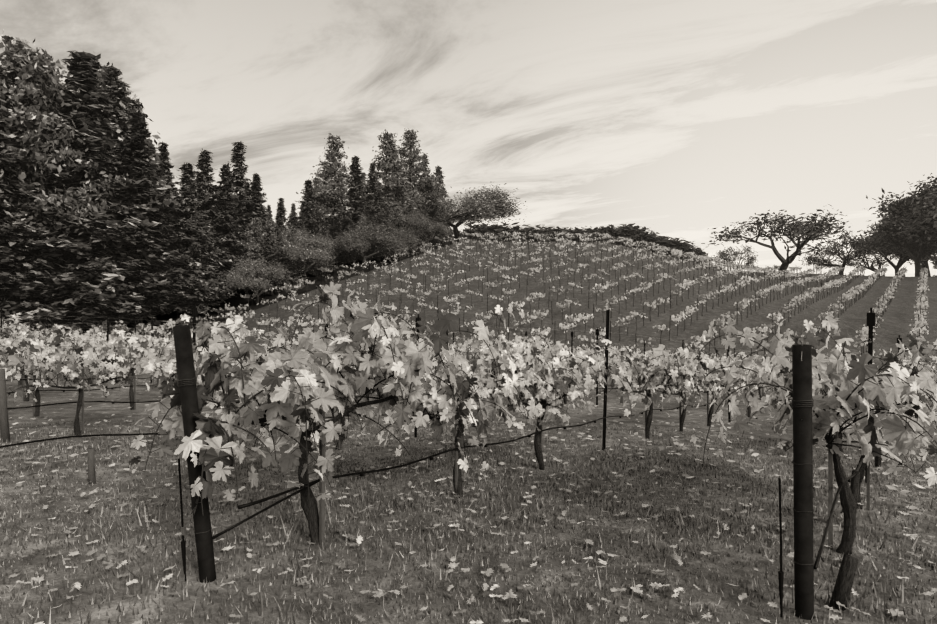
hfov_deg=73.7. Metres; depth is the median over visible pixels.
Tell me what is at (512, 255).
vine
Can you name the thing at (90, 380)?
vine
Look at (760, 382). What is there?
vine
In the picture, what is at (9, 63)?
tree
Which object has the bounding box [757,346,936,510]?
vine
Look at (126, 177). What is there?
conifer
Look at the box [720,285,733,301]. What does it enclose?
vine
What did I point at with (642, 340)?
vine
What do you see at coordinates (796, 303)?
vine
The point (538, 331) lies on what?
vine
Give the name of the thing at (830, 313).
vine
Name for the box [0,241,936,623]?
terrain
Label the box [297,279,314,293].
vine
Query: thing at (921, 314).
vine
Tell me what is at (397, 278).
vine
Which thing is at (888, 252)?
oak
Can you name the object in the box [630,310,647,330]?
vine
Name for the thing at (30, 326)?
vine
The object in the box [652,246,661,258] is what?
vine
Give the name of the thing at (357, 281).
vine
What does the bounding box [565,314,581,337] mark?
vine
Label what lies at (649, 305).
vine
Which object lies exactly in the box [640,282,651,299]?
vine
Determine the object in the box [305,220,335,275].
conifer
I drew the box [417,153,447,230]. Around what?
conifer
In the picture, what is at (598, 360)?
vine
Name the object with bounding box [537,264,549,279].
vine
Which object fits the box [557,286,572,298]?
vine
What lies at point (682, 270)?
vine
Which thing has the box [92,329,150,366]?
vine
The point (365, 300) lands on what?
vine
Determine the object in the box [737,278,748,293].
vine
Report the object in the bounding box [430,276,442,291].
vine
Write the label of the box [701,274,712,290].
vine
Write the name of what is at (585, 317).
vine
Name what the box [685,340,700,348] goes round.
vine
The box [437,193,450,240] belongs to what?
conifer
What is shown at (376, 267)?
vine
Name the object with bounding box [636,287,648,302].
vine
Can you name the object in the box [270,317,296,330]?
vine
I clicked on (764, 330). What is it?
vine
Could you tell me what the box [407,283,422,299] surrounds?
vine
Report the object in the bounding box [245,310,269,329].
vine
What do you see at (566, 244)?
vine
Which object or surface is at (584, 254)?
vine
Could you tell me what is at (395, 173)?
conifer
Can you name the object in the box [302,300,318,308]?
vine
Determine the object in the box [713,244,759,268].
oak
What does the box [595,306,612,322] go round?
vine
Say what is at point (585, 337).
vine
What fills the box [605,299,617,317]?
vine
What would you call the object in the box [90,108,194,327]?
conifer
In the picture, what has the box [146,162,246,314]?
conifer
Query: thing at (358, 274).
vine
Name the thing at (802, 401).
end post
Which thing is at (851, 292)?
vine
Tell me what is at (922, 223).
dense oak
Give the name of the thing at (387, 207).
conifer
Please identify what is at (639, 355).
vine
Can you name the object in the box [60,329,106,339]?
vine
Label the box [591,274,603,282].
vine
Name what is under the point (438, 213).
conifer
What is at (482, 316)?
vine
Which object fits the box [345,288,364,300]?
vine
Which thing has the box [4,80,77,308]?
conifer
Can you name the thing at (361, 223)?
conifer
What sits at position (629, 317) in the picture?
vine
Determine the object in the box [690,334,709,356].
vine
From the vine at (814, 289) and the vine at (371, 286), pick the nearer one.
the vine at (371, 286)
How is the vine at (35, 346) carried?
on the terrain at (898, 317)
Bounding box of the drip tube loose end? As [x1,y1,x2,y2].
[237,479,318,508]
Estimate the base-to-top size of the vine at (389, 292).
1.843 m
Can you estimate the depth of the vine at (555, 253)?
82.38 m
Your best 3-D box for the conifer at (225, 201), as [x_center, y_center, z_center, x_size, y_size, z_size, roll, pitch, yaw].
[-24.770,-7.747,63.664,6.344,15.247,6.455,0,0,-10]
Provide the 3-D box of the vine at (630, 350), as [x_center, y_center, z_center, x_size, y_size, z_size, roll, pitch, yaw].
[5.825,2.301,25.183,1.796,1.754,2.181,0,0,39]
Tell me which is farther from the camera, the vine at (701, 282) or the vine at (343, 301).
the vine at (701, 282)
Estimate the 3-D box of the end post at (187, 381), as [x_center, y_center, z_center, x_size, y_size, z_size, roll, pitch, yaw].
[-1.740,1.042,4.006,0.117,1.920,0.117,0,6,32]
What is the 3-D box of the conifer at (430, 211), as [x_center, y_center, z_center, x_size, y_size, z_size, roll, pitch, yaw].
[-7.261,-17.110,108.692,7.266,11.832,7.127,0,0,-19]
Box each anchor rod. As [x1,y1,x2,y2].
[178,458,186,581]
[778,478,784,616]
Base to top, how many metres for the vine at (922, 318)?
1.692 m
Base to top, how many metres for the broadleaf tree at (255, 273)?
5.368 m
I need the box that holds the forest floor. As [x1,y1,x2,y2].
[19,241,484,347]
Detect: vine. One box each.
[0,325,86,384]
[0,328,126,416]
[0,332,72,400]
[0,344,26,373]
[2,318,10,338]
[3,314,33,341]
[5,323,31,359]
[6,323,63,368]
[6,333,143,434]
[30,329,109,344]
[60,328,124,383]
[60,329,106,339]
[64,329,202,409]
[68,325,104,334]
[91,319,125,331]
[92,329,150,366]
[119,325,143,333]
[122,313,276,465]
[123,329,162,336]
[123,329,165,355]
[129,281,508,545]
[129,333,174,355]
[134,323,166,332]
[136,323,170,330]
[140,336,208,388]
[153,330,211,350]
[170,330,228,356]
[188,315,206,321]
[199,328,263,349]
[204,313,229,325]
[225,303,248,314]
[230,311,254,323]
[240,293,257,309]
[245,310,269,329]
[246,325,400,449]
[254,339,293,360]
[256,298,277,315]
[256,319,279,337]
[265,285,286,302]
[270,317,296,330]
[277,294,299,310]
[279,305,304,321]
[280,325,300,339]
[284,282,300,298]
[288,290,308,308]
[293,312,314,326]
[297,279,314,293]
[297,318,320,329]
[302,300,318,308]
[318,267,332,281]
[319,326,332,337]
[327,274,343,281]
[337,271,350,286]
[340,264,357,276]
[342,300,357,317]
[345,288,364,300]
[346,279,365,293]
[350,296,372,305]
[352,270,366,283]
[354,303,552,497]
[357,284,376,298]
[369,271,386,284]
[372,283,386,294]
[374,265,386,273]
[379,290,395,304]
[381,302,393,311]
[384,268,397,284]
[390,267,408,281]
[391,253,405,265]
[393,288,407,303]
[396,277,411,287]
[399,321,416,330]
[402,307,420,324]
[405,274,416,288]
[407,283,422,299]
[407,293,424,309]
[411,256,423,268]
[412,262,425,266]
[416,289,431,307]
[417,302,437,320]
[419,270,430,284]
[422,242,431,253]
[429,251,444,263]
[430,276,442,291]
[430,283,445,301]
[430,346,476,382]
[433,340,517,426]
[435,263,449,273]
[441,308,458,315]
[443,296,456,307]
[447,269,465,281]
[448,342,468,352]
[451,302,471,323]
[452,294,465,300]
[453,282,466,296]
[456,260,469,271]
[456,334,477,344]
[459,238,469,244]
[459,277,473,293]
[460,319,476,338]
[466,289,482,305]
[469,328,639,469]
[473,276,485,289]
[473,330,493,337]
[475,262,488,275]
[475,312,491,325]
[478,240,489,253]
[481,328,527,349]
[483,281,497,294]
[488,295,505,304]
[488,310,501,328]
[488,336,558,418]
[492,267,505,280]
[493,280,509,294]
[497,265,508,279]
[499,339,544,354]
[500,275,519,288]
[502,257,514,265]
[502,288,515,306]
[509,252,521,266]
[511,301,524,318]
[511,319,529,335]
[516,341,604,403]
[520,271,534,284]
[520,335,537,342]
[522,311,539,330]
[524,296,538,314]
[528,268,539,281]
[530,292,544,309]
[531,257,541,267]
[532,327,549,345]
[534,309,548,328]
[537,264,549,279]
[538,255,547,268]
[547,286,564,300]
[552,251,563,264]
[556,302,569,320]
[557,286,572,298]
[559,323,573,342]
[559,346,586,361]
[562,269,573,284]
[563,241,572,252]
[564,298,580,314]
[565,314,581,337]
[568,268,579,281]
[568,281,582,297]
[575,335,601,344]
[576,252,588,260]
[577,351,614,375]
[578,262,588,277]
[578,313,593,332]
[583,274,593,290]
[588,351,651,403]
[589,327,605,349]
[589,344,720,438]
[590,258,601,270]
[590,287,602,304]
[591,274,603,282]
[594,257,604,269]
[595,283,608,300]
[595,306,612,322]
[598,269,609,283]
[600,345,628,354]
[600,348,632,382]
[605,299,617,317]
[606,281,617,297]
[610,354,670,401]
[611,296,626,313]
[611,320,629,340]
[614,263,625,276]
[616,314,634,335]
[619,275,632,291]
[623,260,634,273]
[624,288,638,306]
[627,347,653,384]
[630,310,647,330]
[634,356,739,431]
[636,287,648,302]
[637,253,646,264]
[637,337,655,345]
[638,350,676,364]
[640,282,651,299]
[641,264,652,278]
[643,350,686,399]
[644,302,655,320]
[651,279,662,292]
[651,300,663,316]
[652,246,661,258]
[652,324,669,343]
[656,273,669,289]
[657,251,665,263]
[658,297,669,312]
[668,291,682,304]
[670,357,759,425]
[671,314,685,335]
[674,269,683,282]
[675,283,688,301]
[677,311,693,330]
[683,278,694,298]
[685,305,697,325]
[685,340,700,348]
[690,315,936,554]
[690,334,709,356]
[694,277,704,293]
[694,300,706,315]
[698,294,713,311]
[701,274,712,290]
[702,330,717,351]
[706,291,720,308]
[708,353,726,389]
[711,274,721,286]
[713,318,727,339]
[715,351,791,417]
[716,288,726,303]
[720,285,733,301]
[720,313,734,325]
[723,311,739,318]
[724,352,760,361]
[727,284,737,298]
[734,301,747,320]
[734,354,782,412]
[736,281,744,294]
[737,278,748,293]
[740,363,791,408]
[741,298,754,317]
[742,276,752,292]
[743,295,759,314]
[752,326,771,348]
[752,329,766,354]
[756,292,765,308]
[757,291,768,305]
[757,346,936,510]
[760,287,770,303]
[761,323,774,341]
[767,285,778,300]
[767,313,782,333]
[778,306,790,325]
[784,303,794,317]
[788,298,800,315]
[792,296,804,313]
[804,291,816,306]
[805,327,819,348]
[807,287,819,302]
[814,314,828,333]
[819,356,936,466]
[821,311,833,314]
[824,282,835,294]
[826,303,842,318]
[836,297,848,312]
[838,293,852,310]
[846,290,857,304]
[850,287,861,301]
[853,338,867,354]
[854,334,874,352]
[856,326,876,351]
[866,315,883,336]
[869,308,884,325]
[869,311,881,328]
[875,299,888,316]
[876,303,886,317]
[879,349,935,372]
[908,336,928,347]
[909,327,928,336]
[910,320,928,328]
[911,317,926,324]
[911,327,928,335]
[914,302,928,311]
[914,311,926,329]
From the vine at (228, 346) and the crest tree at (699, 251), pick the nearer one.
the vine at (228, 346)
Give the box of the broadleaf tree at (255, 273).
[220,257,288,302]
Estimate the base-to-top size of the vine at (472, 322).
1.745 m
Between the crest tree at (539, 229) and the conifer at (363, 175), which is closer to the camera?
the conifer at (363, 175)
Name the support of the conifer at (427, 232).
on the terrain at (898, 317)
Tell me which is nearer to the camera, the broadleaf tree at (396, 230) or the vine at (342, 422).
the vine at (342, 422)
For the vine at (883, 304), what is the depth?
61.83 m
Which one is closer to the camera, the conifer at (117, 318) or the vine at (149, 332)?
the vine at (149, 332)
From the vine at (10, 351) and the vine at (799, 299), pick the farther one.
the vine at (799, 299)
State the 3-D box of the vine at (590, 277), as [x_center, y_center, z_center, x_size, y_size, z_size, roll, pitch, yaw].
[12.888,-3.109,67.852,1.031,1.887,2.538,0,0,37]
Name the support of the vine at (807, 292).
on the terrain at (898, 317)
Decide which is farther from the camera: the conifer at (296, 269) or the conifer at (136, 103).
the conifer at (296, 269)
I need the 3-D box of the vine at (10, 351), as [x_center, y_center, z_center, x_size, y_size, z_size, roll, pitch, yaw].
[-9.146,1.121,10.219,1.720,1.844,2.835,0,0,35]
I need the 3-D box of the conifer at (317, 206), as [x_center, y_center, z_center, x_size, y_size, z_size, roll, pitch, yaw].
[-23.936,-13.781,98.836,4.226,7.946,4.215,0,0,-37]
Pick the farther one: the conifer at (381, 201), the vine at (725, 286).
the conifer at (381, 201)
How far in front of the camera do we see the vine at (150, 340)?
16.92 m
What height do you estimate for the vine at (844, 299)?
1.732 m
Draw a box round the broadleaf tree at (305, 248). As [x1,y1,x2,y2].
[272,226,336,280]
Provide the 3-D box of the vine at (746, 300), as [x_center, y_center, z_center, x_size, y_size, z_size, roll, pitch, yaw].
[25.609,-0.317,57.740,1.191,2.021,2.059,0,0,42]
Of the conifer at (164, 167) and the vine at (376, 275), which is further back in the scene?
the vine at (376, 275)
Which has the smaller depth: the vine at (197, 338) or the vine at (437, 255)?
the vine at (197, 338)
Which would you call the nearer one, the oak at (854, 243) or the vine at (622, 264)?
the vine at (622, 264)
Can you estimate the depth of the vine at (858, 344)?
44.98 m
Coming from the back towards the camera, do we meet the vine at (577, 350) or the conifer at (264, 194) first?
the conifer at (264, 194)
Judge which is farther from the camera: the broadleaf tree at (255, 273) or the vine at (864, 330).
the broadleaf tree at (255, 273)
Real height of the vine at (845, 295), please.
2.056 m
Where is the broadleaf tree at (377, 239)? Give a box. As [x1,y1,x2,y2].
[343,219,426,260]
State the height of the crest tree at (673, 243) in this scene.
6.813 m
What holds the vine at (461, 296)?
on the terrain at (898, 317)
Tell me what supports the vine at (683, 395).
on the terrain at (898, 317)
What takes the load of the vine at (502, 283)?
on the terrain at (898, 317)
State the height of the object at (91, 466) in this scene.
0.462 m
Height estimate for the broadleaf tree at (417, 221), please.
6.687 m
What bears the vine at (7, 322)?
on the terrain at (898, 317)
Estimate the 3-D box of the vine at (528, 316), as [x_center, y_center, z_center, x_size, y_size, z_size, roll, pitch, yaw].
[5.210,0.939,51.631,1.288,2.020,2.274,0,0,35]
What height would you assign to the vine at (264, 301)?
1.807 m
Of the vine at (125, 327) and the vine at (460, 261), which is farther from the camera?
the vine at (460, 261)
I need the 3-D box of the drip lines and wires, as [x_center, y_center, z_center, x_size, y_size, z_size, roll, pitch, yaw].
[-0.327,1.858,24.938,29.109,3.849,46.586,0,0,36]
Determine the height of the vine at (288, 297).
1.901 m
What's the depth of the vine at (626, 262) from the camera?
76.55 m
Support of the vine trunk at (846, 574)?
on the terrain at (898, 317)
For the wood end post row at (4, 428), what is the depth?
8.55 m
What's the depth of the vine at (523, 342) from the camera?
19.65 m
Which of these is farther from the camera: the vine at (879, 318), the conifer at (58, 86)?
the conifer at (58, 86)
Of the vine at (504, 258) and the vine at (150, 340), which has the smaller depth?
the vine at (150, 340)
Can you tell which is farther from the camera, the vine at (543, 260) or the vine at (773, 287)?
the vine at (543, 260)
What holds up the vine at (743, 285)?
on the terrain at (898, 317)
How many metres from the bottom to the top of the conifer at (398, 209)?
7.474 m
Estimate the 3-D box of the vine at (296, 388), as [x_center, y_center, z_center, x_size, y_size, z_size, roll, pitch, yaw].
[-1.134,0.833,4.894,2.442,2.229,2.695,0,0,36]
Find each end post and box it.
[173,325,215,582]
[791,344,814,619]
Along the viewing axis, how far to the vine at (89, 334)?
21.00 m
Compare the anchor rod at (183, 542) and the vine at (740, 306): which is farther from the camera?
the vine at (740, 306)
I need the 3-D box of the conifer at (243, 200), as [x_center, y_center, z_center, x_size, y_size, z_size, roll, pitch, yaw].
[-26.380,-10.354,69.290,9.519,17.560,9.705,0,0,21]
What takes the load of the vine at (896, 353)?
on the terrain at (898, 317)
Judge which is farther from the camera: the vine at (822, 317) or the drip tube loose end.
the vine at (822, 317)
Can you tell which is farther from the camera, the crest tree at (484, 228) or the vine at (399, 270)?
the crest tree at (484, 228)
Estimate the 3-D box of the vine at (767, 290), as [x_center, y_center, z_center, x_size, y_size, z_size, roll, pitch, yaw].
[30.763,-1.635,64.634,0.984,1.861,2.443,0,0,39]
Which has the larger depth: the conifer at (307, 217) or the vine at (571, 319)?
the conifer at (307, 217)
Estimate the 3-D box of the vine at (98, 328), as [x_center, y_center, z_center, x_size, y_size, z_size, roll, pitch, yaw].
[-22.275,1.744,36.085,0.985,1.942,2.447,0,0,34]
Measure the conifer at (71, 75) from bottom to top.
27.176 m
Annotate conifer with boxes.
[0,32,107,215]
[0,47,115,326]
[0,50,193,334]
[0,73,89,332]
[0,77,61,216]
[0,80,93,344]
[0,169,36,216]
[0,211,26,227]
[0,262,36,317]
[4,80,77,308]
[16,236,124,324]
[32,96,169,315]
[48,78,60,89]
[50,62,204,323]
[50,74,208,208]
[60,71,102,96]
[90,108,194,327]
[120,86,129,112]
[121,97,190,315]
[145,141,185,314]
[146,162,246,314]
[148,147,199,277]
[182,149,247,299]
[204,163,250,297]
[212,141,286,282]
[231,204,242,288]
[231,230,268,295]
[236,217,267,262]
[239,173,283,260]
[250,178,271,212]
[251,231,288,295]
[262,210,273,231]
[265,221,276,249]
[267,205,275,226]
[271,228,293,288]
[273,198,288,266]
[284,225,307,285]
[285,179,340,265]
[285,203,296,229]
[287,206,298,231]
[289,217,296,230]
[295,177,330,213]
[296,133,359,258]
[296,220,311,271]
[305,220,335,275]
[313,201,329,223]
[315,220,339,275]
[324,155,382,261]
[330,214,351,264]
[333,214,359,263]
[352,214,371,261]
[358,172,367,205]
[361,129,415,210]
[363,163,386,233]
[368,183,392,232]
[381,187,405,223]
[383,209,394,254]
[384,128,445,200]
[384,206,411,231]
[392,162,414,225]
[407,205,422,247]
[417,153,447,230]
[418,180,449,241]
[418,203,436,243]
[426,203,452,242]
[433,166,460,239]
[435,178,453,238]
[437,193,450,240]
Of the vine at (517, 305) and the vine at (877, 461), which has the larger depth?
the vine at (517, 305)
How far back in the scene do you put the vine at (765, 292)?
63.31 m
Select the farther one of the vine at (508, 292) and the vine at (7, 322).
the vine at (508, 292)
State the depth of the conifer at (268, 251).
65.65 m
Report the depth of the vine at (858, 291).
75.04 m
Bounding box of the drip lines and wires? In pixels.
[0,303,886,568]
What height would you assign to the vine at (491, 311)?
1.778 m
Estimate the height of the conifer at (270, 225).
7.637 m
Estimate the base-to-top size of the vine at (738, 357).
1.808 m
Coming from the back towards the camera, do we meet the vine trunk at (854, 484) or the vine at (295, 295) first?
the vine at (295, 295)
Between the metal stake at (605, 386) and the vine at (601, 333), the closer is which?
the metal stake at (605, 386)
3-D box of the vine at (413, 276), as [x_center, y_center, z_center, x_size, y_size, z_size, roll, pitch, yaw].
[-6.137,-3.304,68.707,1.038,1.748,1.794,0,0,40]
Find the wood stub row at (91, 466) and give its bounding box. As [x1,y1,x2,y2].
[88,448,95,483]
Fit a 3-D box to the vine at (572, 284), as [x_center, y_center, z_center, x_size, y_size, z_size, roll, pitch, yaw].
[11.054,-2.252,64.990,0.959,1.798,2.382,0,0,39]
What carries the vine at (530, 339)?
on the terrain at (898, 317)
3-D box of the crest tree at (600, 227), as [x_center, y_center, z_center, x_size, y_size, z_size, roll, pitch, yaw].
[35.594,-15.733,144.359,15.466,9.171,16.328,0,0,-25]
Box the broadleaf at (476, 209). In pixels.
[394,183,507,241]
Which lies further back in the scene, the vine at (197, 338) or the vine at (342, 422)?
the vine at (197, 338)
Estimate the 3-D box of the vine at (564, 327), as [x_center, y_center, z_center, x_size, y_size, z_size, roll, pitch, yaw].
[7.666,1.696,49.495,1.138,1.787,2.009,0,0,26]
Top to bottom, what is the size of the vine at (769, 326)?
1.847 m
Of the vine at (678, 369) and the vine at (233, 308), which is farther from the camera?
the vine at (233, 308)
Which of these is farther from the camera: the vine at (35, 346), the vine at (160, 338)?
the vine at (160, 338)
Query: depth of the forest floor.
65.62 m
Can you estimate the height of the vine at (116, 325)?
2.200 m
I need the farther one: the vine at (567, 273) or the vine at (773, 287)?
the vine at (567, 273)
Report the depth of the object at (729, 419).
14.80 m
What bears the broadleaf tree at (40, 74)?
on the forest floor
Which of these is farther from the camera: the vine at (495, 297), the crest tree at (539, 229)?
the crest tree at (539, 229)
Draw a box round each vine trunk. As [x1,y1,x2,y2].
[829,554,857,610]
[843,470,859,526]
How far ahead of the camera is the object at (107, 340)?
15.76 m
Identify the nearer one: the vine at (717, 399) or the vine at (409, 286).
the vine at (717, 399)
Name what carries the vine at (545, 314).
on the terrain at (898, 317)
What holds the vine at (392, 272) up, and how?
on the terrain at (898, 317)
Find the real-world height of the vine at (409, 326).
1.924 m
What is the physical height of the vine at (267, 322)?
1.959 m
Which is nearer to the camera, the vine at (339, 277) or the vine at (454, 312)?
the vine at (454, 312)
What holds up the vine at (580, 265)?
on the terrain at (898, 317)
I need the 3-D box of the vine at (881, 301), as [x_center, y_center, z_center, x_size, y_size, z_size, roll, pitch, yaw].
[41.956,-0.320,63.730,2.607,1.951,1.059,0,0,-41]
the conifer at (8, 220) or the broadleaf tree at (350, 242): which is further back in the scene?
the broadleaf tree at (350, 242)
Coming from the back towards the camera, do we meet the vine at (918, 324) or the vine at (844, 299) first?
the vine at (844, 299)
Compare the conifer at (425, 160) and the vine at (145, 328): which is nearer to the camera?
the vine at (145, 328)
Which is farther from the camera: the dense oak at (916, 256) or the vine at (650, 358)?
the dense oak at (916, 256)
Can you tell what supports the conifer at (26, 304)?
on the forest floor
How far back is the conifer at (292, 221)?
79.14 m
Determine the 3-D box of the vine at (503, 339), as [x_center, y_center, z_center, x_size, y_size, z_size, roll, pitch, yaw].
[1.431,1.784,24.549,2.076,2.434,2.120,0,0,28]
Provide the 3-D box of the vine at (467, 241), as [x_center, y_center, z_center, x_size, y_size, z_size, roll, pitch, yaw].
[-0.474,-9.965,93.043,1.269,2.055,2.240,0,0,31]
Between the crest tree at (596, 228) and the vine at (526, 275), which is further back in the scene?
the crest tree at (596, 228)
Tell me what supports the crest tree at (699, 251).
on the terrain at (898, 317)
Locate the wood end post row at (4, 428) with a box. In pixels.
[0,369,9,441]
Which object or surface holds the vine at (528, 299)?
on the terrain at (898, 317)
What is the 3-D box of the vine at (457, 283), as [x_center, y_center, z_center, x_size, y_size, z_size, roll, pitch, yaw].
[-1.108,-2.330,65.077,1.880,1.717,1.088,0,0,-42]
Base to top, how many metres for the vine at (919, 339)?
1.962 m
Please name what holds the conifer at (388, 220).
on the terrain at (898, 317)
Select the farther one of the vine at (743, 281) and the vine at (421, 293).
the vine at (743, 281)
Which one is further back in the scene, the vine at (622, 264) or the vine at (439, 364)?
the vine at (622, 264)
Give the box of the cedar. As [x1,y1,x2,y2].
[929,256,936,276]
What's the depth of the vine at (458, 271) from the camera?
70.06 m
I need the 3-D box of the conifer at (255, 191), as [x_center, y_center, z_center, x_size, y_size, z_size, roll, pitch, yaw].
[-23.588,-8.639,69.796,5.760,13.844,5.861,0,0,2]
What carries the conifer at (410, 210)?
on the terrain at (898, 317)
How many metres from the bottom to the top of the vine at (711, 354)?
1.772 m
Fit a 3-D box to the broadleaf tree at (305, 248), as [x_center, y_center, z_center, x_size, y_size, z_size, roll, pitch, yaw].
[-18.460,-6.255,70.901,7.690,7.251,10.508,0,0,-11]
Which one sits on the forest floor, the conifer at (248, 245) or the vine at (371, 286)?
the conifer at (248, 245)
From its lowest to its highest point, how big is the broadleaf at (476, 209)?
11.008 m
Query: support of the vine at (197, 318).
on the terrain at (898, 317)
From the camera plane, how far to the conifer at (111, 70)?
55.07 m
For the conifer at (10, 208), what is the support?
on the terrain at (898, 317)
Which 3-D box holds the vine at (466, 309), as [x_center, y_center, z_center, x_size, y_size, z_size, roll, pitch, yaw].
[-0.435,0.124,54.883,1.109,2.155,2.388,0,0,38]
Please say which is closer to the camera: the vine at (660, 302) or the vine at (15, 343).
the vine at (15, 343)
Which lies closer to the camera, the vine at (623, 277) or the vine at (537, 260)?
the vine at (623, 277)
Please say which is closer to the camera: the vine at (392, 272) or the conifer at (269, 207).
the vine at (392, 272)
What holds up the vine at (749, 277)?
on the terrain at (898, 317)
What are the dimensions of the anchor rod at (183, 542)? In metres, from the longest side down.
0.900 x 0.036 x 0.033 m
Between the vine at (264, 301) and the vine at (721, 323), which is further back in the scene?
the vine at (264, 301)
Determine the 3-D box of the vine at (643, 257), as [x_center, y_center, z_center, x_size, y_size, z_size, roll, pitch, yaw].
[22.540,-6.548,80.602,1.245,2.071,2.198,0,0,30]
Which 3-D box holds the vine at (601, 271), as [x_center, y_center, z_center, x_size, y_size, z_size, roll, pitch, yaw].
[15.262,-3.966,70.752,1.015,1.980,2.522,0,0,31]
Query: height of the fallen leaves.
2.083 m
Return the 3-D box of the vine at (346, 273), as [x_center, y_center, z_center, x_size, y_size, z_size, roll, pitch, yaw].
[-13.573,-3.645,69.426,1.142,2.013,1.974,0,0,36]
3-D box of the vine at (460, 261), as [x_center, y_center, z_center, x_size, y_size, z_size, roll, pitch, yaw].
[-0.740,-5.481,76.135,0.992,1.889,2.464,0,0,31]
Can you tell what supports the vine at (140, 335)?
on the terrain at (898, 317)
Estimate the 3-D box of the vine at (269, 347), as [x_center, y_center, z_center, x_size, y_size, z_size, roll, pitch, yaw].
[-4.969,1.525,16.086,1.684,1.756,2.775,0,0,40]
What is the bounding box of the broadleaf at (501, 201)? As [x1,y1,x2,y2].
[412,181,527,240]
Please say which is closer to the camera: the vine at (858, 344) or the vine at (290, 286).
the vine at (858, 344)
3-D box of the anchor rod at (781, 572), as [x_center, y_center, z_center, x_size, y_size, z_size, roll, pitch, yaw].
[1.729,1.349,3.454,0.037,0.855,0.033,1,-2,-38]
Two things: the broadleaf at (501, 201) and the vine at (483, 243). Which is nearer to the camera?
the vine at (483, 243)
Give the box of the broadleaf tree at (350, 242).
[328,227,408,266]
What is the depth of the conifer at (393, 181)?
98.16 m
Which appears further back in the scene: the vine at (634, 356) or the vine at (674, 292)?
the vine at (674, 292)
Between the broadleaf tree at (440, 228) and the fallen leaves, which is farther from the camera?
the broadleaf tree at (440, 228)
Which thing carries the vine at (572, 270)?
on the terrain at (898, 317)
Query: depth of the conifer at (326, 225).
74.87 m
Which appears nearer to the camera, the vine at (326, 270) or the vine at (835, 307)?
the vine at (835, 307)
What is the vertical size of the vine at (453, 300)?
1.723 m
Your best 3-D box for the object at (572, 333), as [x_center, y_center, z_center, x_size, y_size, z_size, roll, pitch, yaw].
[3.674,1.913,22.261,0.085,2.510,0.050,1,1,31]
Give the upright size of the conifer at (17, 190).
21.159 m
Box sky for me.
[0,0,936,276]
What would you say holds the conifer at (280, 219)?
on the terrain at (898, 317)
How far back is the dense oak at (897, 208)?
127.25 m
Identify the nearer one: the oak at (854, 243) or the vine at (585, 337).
the vine at (585, 337)
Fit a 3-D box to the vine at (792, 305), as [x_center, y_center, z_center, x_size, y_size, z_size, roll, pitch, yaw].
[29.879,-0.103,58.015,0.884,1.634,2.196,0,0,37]
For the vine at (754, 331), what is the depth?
46.29 m
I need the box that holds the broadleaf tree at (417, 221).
[392,212,434,248]
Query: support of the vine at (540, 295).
on the terrain at (898, 317)
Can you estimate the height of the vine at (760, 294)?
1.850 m
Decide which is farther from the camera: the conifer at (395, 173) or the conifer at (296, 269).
the conifer at (395, 173)
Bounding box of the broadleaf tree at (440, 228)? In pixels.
[407,221,451,247]
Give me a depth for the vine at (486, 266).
74.07 m
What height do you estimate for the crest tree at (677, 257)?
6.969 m
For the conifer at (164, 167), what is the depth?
58.02 m
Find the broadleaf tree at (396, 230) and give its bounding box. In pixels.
[389,227,418,242]
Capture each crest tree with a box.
[446,228,469,240]
[447,220,541,241]
[486,225,534,240]
[520,224,545,241]
[523,224,553,240]
[530,225,596,242]
[575,223,660,251]
[577,227,668,243]
[590,225,645,246]
[590,232,704,253]
[661,250,696,259]
[671,245,707,262]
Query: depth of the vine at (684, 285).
62.38 m
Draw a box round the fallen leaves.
[0,364,936,623]
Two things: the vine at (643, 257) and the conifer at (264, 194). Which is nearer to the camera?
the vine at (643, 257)
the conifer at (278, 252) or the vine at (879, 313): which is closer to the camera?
the vine at (879, 313)
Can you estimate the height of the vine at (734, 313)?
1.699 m
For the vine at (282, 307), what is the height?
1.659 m
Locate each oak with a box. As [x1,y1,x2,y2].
[709,204,860,273]
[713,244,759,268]
[799,232,880,274]
[834,243,908,275]
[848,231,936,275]
[851,213,930,276]
[861,215,936,276]
[866,173,936,247]
[885,182,936,247]
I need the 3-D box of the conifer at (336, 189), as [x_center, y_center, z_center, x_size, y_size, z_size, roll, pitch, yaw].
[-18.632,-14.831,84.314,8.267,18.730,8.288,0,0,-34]
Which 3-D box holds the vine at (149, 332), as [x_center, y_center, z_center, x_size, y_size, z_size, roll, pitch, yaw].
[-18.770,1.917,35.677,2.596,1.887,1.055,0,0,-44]
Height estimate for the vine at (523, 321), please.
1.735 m
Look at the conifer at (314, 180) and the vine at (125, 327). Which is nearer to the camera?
the vine at (125, 327)
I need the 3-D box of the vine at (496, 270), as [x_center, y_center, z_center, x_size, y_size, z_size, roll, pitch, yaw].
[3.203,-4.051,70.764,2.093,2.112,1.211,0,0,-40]
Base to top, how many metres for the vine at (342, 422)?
2.074 m
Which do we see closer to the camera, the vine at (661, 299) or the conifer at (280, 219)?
the vine at (661, 299)
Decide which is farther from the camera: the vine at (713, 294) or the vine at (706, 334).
the vine at (713, 294)
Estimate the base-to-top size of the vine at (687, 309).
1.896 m
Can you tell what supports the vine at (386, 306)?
on the terrain at (898, 317)
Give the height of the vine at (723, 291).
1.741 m
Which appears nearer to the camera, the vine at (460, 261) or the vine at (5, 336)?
the vine at (5, 336)

